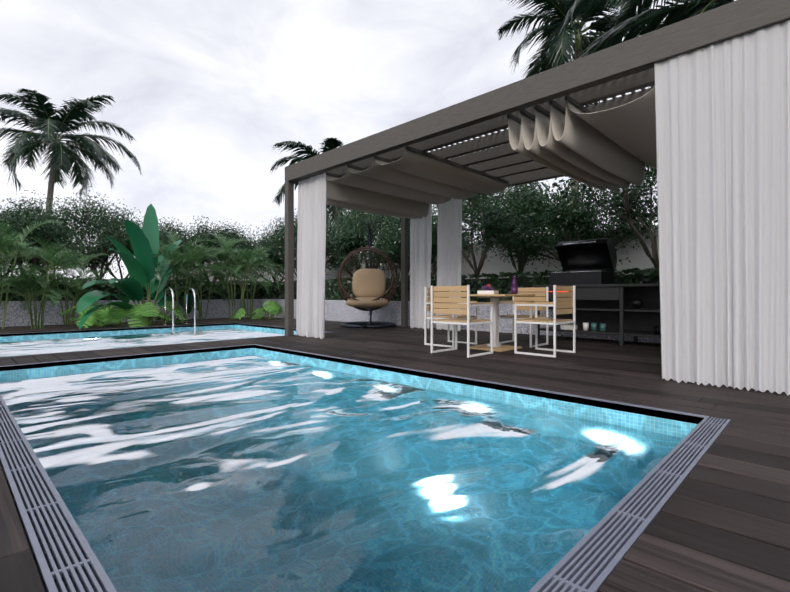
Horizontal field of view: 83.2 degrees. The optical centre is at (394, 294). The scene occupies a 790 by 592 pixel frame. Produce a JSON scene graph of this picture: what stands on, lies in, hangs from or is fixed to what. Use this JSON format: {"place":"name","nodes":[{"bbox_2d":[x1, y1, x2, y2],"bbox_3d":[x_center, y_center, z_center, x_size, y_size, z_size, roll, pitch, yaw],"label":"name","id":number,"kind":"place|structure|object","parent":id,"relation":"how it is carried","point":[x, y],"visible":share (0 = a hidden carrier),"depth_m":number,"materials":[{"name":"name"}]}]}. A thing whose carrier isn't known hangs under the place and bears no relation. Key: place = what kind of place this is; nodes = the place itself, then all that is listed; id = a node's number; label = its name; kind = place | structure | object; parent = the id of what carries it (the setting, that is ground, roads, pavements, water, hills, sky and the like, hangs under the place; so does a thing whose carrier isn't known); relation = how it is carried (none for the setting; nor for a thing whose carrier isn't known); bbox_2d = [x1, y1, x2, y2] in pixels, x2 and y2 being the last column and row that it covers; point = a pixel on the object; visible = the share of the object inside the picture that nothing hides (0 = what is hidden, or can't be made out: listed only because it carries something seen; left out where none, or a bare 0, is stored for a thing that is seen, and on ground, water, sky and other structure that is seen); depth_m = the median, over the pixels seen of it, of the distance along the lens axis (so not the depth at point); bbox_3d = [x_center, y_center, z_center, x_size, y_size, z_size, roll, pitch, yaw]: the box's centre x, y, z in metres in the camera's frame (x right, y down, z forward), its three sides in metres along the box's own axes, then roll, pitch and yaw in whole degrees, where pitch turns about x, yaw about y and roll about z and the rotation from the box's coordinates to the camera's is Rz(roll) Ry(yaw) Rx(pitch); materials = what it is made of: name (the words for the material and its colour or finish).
{"place":"outdoors","nodes":[
{"label":"outdoors","id":0,"kind":"place"},
{"bbox_2d":[0,317,284,331],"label":"planting bed soil","id":1,"kind":"structure","parent":0,"point":[28,328],"depth_m":10.94,"materials":[{"name":"brown soil"}]},
{"bbox_2d":[0,219,85,328],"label":"areca palm","id":2,"kind":"object","parent":1,"relation":"on","point":[5,247],"visible":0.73,"depth_m":9.89,"materials":[{"name":"green plant"}]},
{"bbox_2d":[0,236,91,328],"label":"areca palm","id":3,"kind":"object","parent":1,"relation":"on","point":[26,281],"visible":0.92,"depth_m":10.02,"materials":[{"name":"green plant"}]},
{"bbox_2d":[9,236,114,324],"bbox_3d":[-8.270,-0.294,11.216,1.917,2.138,2.263,0,0,33],"label":"areca palm","id":4,"kind":"object","parent":1,"relation":"on","point":[84,290],"visible":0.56,"depth_m":11.23,"materials":[{"name":"green plant"}]},
{"bbox_2d":[60,301,187,327],"bbox_3d":[-6.538,0.547,10.891,2.116,0.762,2.684,0,0,44],"label":"shrub","id":5,"kind":"object","parent":1,"relation":"on","point":[101,314],"visible":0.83,"depth_m":10.44,"materials":[{"name":"green plant"}]},
{"bbox_2d":[76,204,198,328],"bbox_3d":[-6.414,-0.808,11.453,1.393,3.207,4.421,0,0,-7],"label":"bird of paradise","id":6,"kind":"object","parent":1,"relation":"on","point":[143,266],"visible":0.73,"depth_m":10.97,"materials":[{"name":"green plant"}]},
{"bbox_2d":[143,229,239,321],"bbox_3d":[-5.889,-0.590,12.488,2.852,2.732,2.810,0,0,17],"label":"areca palm","id":7,"kind":"object","parent":1,"relation":"on","point":[175,260],"visible":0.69,"depth_m":12.37,"materials":[{"name":"green plant"}]},
{"bbox_2d":[154,243,246,319],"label":"areca palm","id":8,"kind":"object","parent":1,"relation":"on","point":[201,280],"visible":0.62,"depth_m":13.26,"materials":[{"name":"green plant"}]},
{"bbox_2d":[198,231,279,319],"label":"areca palm","id":9,"kind":"object","parent":1,"relation":"on","point":[246,254],"visible":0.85,"depth_m":13.58,"materials":[{"name":"green plant"}]},
{"bbox_2d":[209,250,284,317],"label":"areca palm","id":10,"kind":"object","parent":1,"relation":"on","point":[252,280],"visible":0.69,"depth_m":14.21,"materials":[{"name":"green plant"}]},
{"bbox_2d":[234,300,294,319],"bbox_3d":[-3.955,0.485,13.504,1.282,0.591,1.856,0,0,44],"label":"shrub","id":11,"kind":"object","parent":1,"relation":"on","point":[275,307],"visible":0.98,"depth_m":13.16,"materials":[{"name":"green plant"}]},
{"bbox_2d":[0,355,683,591],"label":"pool water","id":12,"kind":"structure","parent":0,"point":[251,473],"depth_m":2.21,"materials":[{"name":"blue liquid"}]},
{"bbox_2d":[0,0,735,281],"label":"sky","id":13,"kind":"structure","parent":0,"point":[205,91],"materials":[{"name":"white"}]},
{"label":"ground","id":14,"kind":"structure","parent":0,"visible":0},
{"bbox_2d":[0,205,45,275],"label":"tree","id":15,"kind":"object","parent":14,"relation":"on","point":[18,253],"visible":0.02,"depth_m":13.21,"materials":[{"name":"green plant"}]},
{"bbox_2d":[0,210,97,276],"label":"tree","id":16,"kind":"object","parent":14,"relation":"on","point":[44,264],"visible":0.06,"depth_m":13.32,"materials":[{"name":"green plant"}]},
{"bbox_2d":[0,190,109,272],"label":"tree","id":17,"kind":"object","parent":14,"relation":"on","point":[20,218],"visible":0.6,"depth_m":11.95,"materials":[{"name":"green plant"}]},
{"bbox_2d":[0,88,141,267],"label":"palm","id":18,"kind":"object","parent":14,"relation":"on","point":[58,158],"visible":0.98,"depth_m":22.06,"materials":[{"name":"green plant"}]},
{"bbox_2d":[40,186,142,276],"bbox_3d":[-9.141,-1.226,14.046,3.791,3.978,4.050,0,0,34],"label":"tree","id":19,"kind":"object","parent":14,"relation":"on","point":[107,225],"visible":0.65,"depth_m":13.60,"materials":[{"name":"green plant"}]},
{"bbox_2d":[82,216,142,281],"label":"tree","id":20,"kind":"object","parent":14,"relation":"on","point":[97,265],"visible":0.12,"depth_m":15.47,"materials":[{"name":"green plant"}]},
{"bbox_2d":[0,275,276,300],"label":"hedge","id":21,"kind":"object","parent":14,"relation":"on","point":[259,293],"visible":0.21,"depth_m":12.94,"materials":[{"name":"green plant"}]},
{"bbox_2d":[0,323,295,341],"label":"pool basin","id":22,"kind":"object","parent":14,"relation":"in","point":[74,334],"visible":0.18,"depth_m":9.88,"materials":[{"name":"blue tile"}]},
{"bbox_2d":[0,329,284,356],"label":"pool water","id":23,"kind":"structure","parent":22,"relation":"in","point":[19,348],"depth_m":8.46,"materials":[{"name":"blue liquid"}]},
{"bbox_2d":[1,323,328,357],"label":"pool coping","id":24,"kind":"object","parent":22,"relation":"on","point":[44,333],"visible":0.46,"depth_m":9.11,"materials":[{"name":"black stone"}]},
{"bbox_2d":[121,217,196,277],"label":"tree","id":25,"kind":"object","parent":14,"relation":"on","point":[162,234],"visible":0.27,"depth_m":14.89,"materials":[{"name":"green plant"}]},
{"bbox_2d":[159,215,262,280],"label":"tree","id":26,"kind":"object","parent":14,"relation":"on","point":[205,233],"visible":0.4,"depth_m":15.72,"materials":[{"name":"green plant"}]},
{"bbox_2d":[192,222,268,283],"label":"tree","id":27,"kind":"object","parent":14,"relation":"on","point":[235,236],"visible":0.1,"depth_m":16.50,"materials":[{"name":"green plant"}]},
{"bbox_2d":[229,230,296,284],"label":"tree","id":28,"kind":"object","parent":14,"relation":"on","point":[282,262],"visible":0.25,"depth_m":18.39,"materials":[{"name":"green plant"}]},
{"bbox_2d":[250,211,334,276],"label":"tree","id":29,"kind":"object","parent":14,"relation":"on","point":[272,256],"visible":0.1,"depth_m":17.00,"materials":[{"name":"green plant"}]},
{"bbox_2d":[259,209,359,274],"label":"tree","id":30,"kind":"object","parent":14,"relation":"on","point":[279,243],"visible":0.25,"depth_m":15.59,"materials":[{"name":"green plant"}]},
{"bbox_2d":[270,137,353,231],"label":"palm","id":31,"kind":"object","parent":14,"relation":"on","point":[331,143],"visible":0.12,"depth_m":19.43,"materials":[{"name":"green plant"}]},
{"bbox_2d":[0,299,660,342],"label":"terrazzo planter wall","id":32,"kind":"structure","parent":14,"relation":"on","point":[339,310],"depth_m":11.06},
{"bbox_2d":[294,209,399,277],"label":"tree","id":33,"kind":"object","parent":14,"relation":"on","point":[345,251],"visible":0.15,"depth_m":14.16,"materials":[{"name":"green plant"}]},
{"bbox_2d":[0,345,703,437],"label":"pool basin","id":34,"kind":"object","parent":14,"relation":"in","point":[646,421],"visible":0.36,"depth_m":4.28,"materials":[{"name":"blue tile"}]},
{"bbox_2d":[0,344,730,591],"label":"pool coping","id":35,"kind":"object","parent":34,"relation":"on","point":[65,557],"visible":0.9,"depth_m":1.53,"materials":[{"name":"grey metal"}]},
{"bbox_2d":[326,206,437,268],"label":"tree","id":36,"kind":"object","parent":14,"relation":"on","point":[352,235],"visible":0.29,"depth_m":13.53,"materials":[{"name":"green plant"}]},
{"bbox_2d":[355,211,434,273],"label":"tree","id":37,"kind":"object","parent":14,"relation":"on","point":[397,231],"visible":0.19,"depth_m":12.21,"materials":[{"name":"green plant"}]},
{"bbox_2d":[168,225,658,284],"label":"boundary wall","id":38,"kind":"structure","parent":14,"relation":"on","point":[639,258],"depth_m":12.59,"materials":[{"name":"white paint"}]},
{"bbox_2d":[352,206,475,275],"bbox_3d":[0.704,-1.018,13.096,4.172,3.575,2.261,0,0,-29],"label":"tree","id":39,"kind":"object","parent":14,"relation":"on","point":[433,250],"visible":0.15,"depth_m":12.48,"materials":[{"name":"green plant"}]},
{"bbox_2d":[263,266,659,301],"bbox_3d":[3.734,0.151,7.946,22.819,1.325,0.832,0,0,44],"label":"hedge","id":40,"kind":"object","parent":14,"relation":"on","point":[501,285],"visible":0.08,"depth_m":9.35,"materials":[{"name":"green plant"}]},
{"bbox_2d":[409,183,562,278],"bbox_3d":[2.467,-1.297,11.520,4.195,4.120,3.927,0,0,-38],"label":"tree","id":41,"kind":"object","parent":14,"relation":"on","point":[476,270],"visible":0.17,"depth_m":11.61,"materials":[{"name":"green plant"}]},
{"bbox_2d":[462,181,594,277],"bbox_3d":[3.084,-1.135,10.696,3.085,3.779,4.448,0,0,33],"label":"tree","id":42,"kind":"object","parent":14,"relation":"on","point":[499,226],"visible":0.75,"depth_m":9.74,"materials":[{"name":"green plant"}]},
{"bbox_2d":[495,0,650,197],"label":"palm","id":43,"kind":"object","parent":14,"relation":"on","point":[553,57],"visible":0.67,"depth_m":15.93,"materials":[{"name":"green plant"}]},
{"bbox_2d":[495,176,657,271],"bbox_3d":[4.273,-0.955,10.439,4.023,3.448,2.181,0,0,-12],"label":"tree","id":44,"kind":"object","parent":14,"relation":"on","point":[564,220],"visible":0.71,"depth_m":10.19,"materials":[{"name":"green plant"}]},
{"bbox_2d":[551,163,658,267],"bbox_3d":[5.078,-1.294,8.860,4.190,4.114,3.922,0,0,12],"label":"tree","id":45,"kind":"object","parent":14,"relation":"on","point":[627,202],"visible":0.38,"depth_m":8.62,"materials":[{"name":"green plant"}]},
{"bbox_2d":[554,0,733,90],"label":"palm","id":46,"kind":"object","parent":14,"relation":"on","point":[673,13],"visible":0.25,"depth_m":8.54,"materials":[{"name":"green plant"}]},
{"label":"deck subfloor","id":47,"kind":"object","parent":14,"relation":"on","visible":0},
{"bbox_2d":[0,319,789,591],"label":"deck boards","id":48,"kind":"object","parent":47,"relation":"on","point":[720,522],"visible":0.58,"depth_m":2.33,"materials":[{"name":"brown wood"}]},
{"bbox_2d":[163,287,195,332],"bbox_3d":[-5.230,0.794,10.818,0.612,1.918,0.590,0,0,44],"label":"pool ladder","id":49,"kind":"object","parent":48,"relation":"on","point":[173,300],"visible":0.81,"depth_m":10.78,"materials":[{"name":"silver metal"}]},
{"bbox_2d":[340,221,395,327],"bbox_3d":[-0.622,-0.465,10.323,1.299,2.428,1.299,0,0,44],"label":"chair stand","id":50,"kind":"object","parent":48,"relation":"on","point":[371,324],"visible":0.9,"depth_m":10.58,"materials":[{"name":"black metal"}]},
{"bbox_2d":[338,245,397,310],"bbox_3d":[-0.623,-0.366,10.341,1.380,1.521,1.200,0,0,1],"label":"egg chair basket","id":51,"kind":"object","parent":50,"relation":"attached to","point":[371,249],"visible":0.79,"depth_m":10.10,"materials":[{"name":"wicker"}]},
{"bbox_2d":[346,269,388,307],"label":"egg chair cushions","id":52,"kind":"object","parent":51,"relation":"on","point":[368,286],"visible":0.88,"depth_m":10.43,"materials":[{"name":"fabric"}]},
{"bbox_2d":[424,287,477,347],"bbox_3d":[0.835,0.322,6.616,0.550,0.860,0.601,0,0,44],"label":"chair","id":53,"kind":"object","parent":48,"relation":"on","point":[427,292],"visible":0.56,"depth_m":6.60,"materials":[{"name":"white"}]},
{"bbox_2d":[431,285,493,357],"bbox_3d":[0.853,0.322,5.654,0.601,0.860,0.550,0,0,44],"label":"chair","id":54,"kind":"object","parent":48,"relation":"on","point":[456,306],"visible":1,"depth_m":5.49,"materials":[{"name":"white wood"}]},
{"bbox_2d":[470,294,534,351],"bbox_3d":[1.374,0.377,6.144,0.800,0.750,0.800,0,0,44],"label":"dining table","id":55,"kind":"object","parent":48,"relation":"on","point":[497,346],"visible":0.85,"depth_m":6.09,"materials":[{"name":"brown wood"}]},
{"bbox_2d":[477,275,517,293],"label":"table decorations","id":56,"kind":"object","parent":55,"relation":"on","point":[487,289],"visible":1,"depth_m":6.11,"materials":[{"name":"purple glass"}]},
{"bbox_2d":[499,287,548,347],"bbox_3d":[1.889,0.322,6.641,0.601,0.860,0.550,0,0,44],"label":"chair","id":57,"kind":"object","parent":48,"relation":"on","point":[542,291],"visible":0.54,"depth_m":6.69,"materials":[{"name":"white wood"}]},
{"bbox_2d":[285,0,789,335],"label":"pergola frame","id":58,"kind":"object","parent":48,"relation":"on","point":[618,69],"visible":0.38,"depth_m":5.14,"materials":[{"name":"grey metal"}]},
{"bbox_2d":[296,173,325,338],"bbox_3d":[-1.447,-0.642,7.730,0.790,2.783,0.192,0,0,44],"label":"curtain","id":59,"kind":"object","parent":58,"relation":"hanging from","point":[311,254],"visible":1,"depth_m":7.72,"materials":[{"name":"white fabric"}]},
{"bbox_2d":[300,146,508,183],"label":"canopy bars","id":60,"kind":"object","parent":58,"relation":"attached to","point":[412,149],"visible":0.21,"depth_m":7.12,"materials":[{"name":"grey metal"}]},
{"bbox_2d":[326,149,507,218],"bbox_3d":[0.190,-1.825,8.122,2.600,0.438,2.750,0,0,44],"label":"canopy shade","id":61,"kind":"object","parent":58,"relation":"attached to","point":[410,185],"visible":0.81,"depth_m":7.83,"materials":[{"name":"beige fabric"}]},
{"bbox_2d":[410,203,431,328],"bbox_3d":[0.553,-0.639,9.708,0.620,2.778,0.121,0,0,44],"label":"curtain","id":62,"kind":"object","parent":58,"relation":"hanging from","point":[420,250],"visible":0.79,"depth_m":9.70,"materials":[{"name":"white fabric"}]},
{"bbox_2d":[436,198,461,330],"bbox_3d":[1.115,-0.639,9.180,0.637,2.778,0.114,0,0,40],"label":"curtain","id":63,"kind":"object","parent":58,"relation":"hanging from","point":[449,241],"visible":0.67,"depth_m":9.14,"materials":[{"name":"white fabric"}]},
{"bbox_2d":[427,85,654,159],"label":"pergola slats","id":64,"kind":"object","parent":58,"relation":"attached to","point":[506,128],"depth_m":6.13,"materials":[{"name":"grey metal"}]},
{"bbox_2d":[507,95,591,123],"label":"canopy bars","id":65,"kind":"object","parent":58,"relation":"attached to","point":[554,104],"visible":0.25,"depth_m":4.94,"materials":[{"name":"grey metal"}]},
{"bbox_2d":[508,86,656,190],"bbox_3d":[3.424,-1.804,4.957,3.250,0.481,2.750,0,0,44],"label":"canopy shade","id":66,"kind":"object","parent":58,"relation":"attached to","point":[613,149],"visible":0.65,"depth_m":5.10,"materials":[{"name":"beige fabric"}]},
{"bbox_2d":[654,20,789,395],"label":"curtain","id":67,"kind":"object","parent":58,"relation":"hanging from","point":[722,110],"visible":1,"depth_m":3.55,"materials":[{"name":"white fabric"}]},
{"bbox_2d":[513,285,575,357],"bbox_3d":[1.906,0.322,5.666,0.550,0.860,0.601,0,0,44],"label":"chair","id":68,"kind":"object","parent":48,"relation":"on","point":[558,304],"visible":1,"depth_m":5.56,"materials":[{"name":"white metal"}]},
{"bbox_2d":[533,283,660,345],"bbox_3d":[3.876,0.302,6.348,3.710,0.900,0.730,0,0,44],"label":"barbecue counter","id":69,"kind":"object","parent":48,"relation":"on","point":[612,309],"visible":0.35,"depth_m":6.86,"materials":[{"name":"black metal"}]},
{"bbox_2d":[549,238,616,284],"bbox_3d":[3.070,-0.516,7.261,0.820,0.734,0.689,0,0,44],"label":"barbecue grill","id":70,"kind":"object","parent":69,"relation":"on","point":[593,261],"visible":0.98,"depth_m":7.30,"materials":[{"name":"black metal"}]},
{"bbox_2d":[560,277,660,334],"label":"barbecue props","id":71,"kind":"object","parent":69,"relation":"on","point":[637,302],"visible":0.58,"depth_m":6.43,"materials":[{"name":"grey"}]}
]}

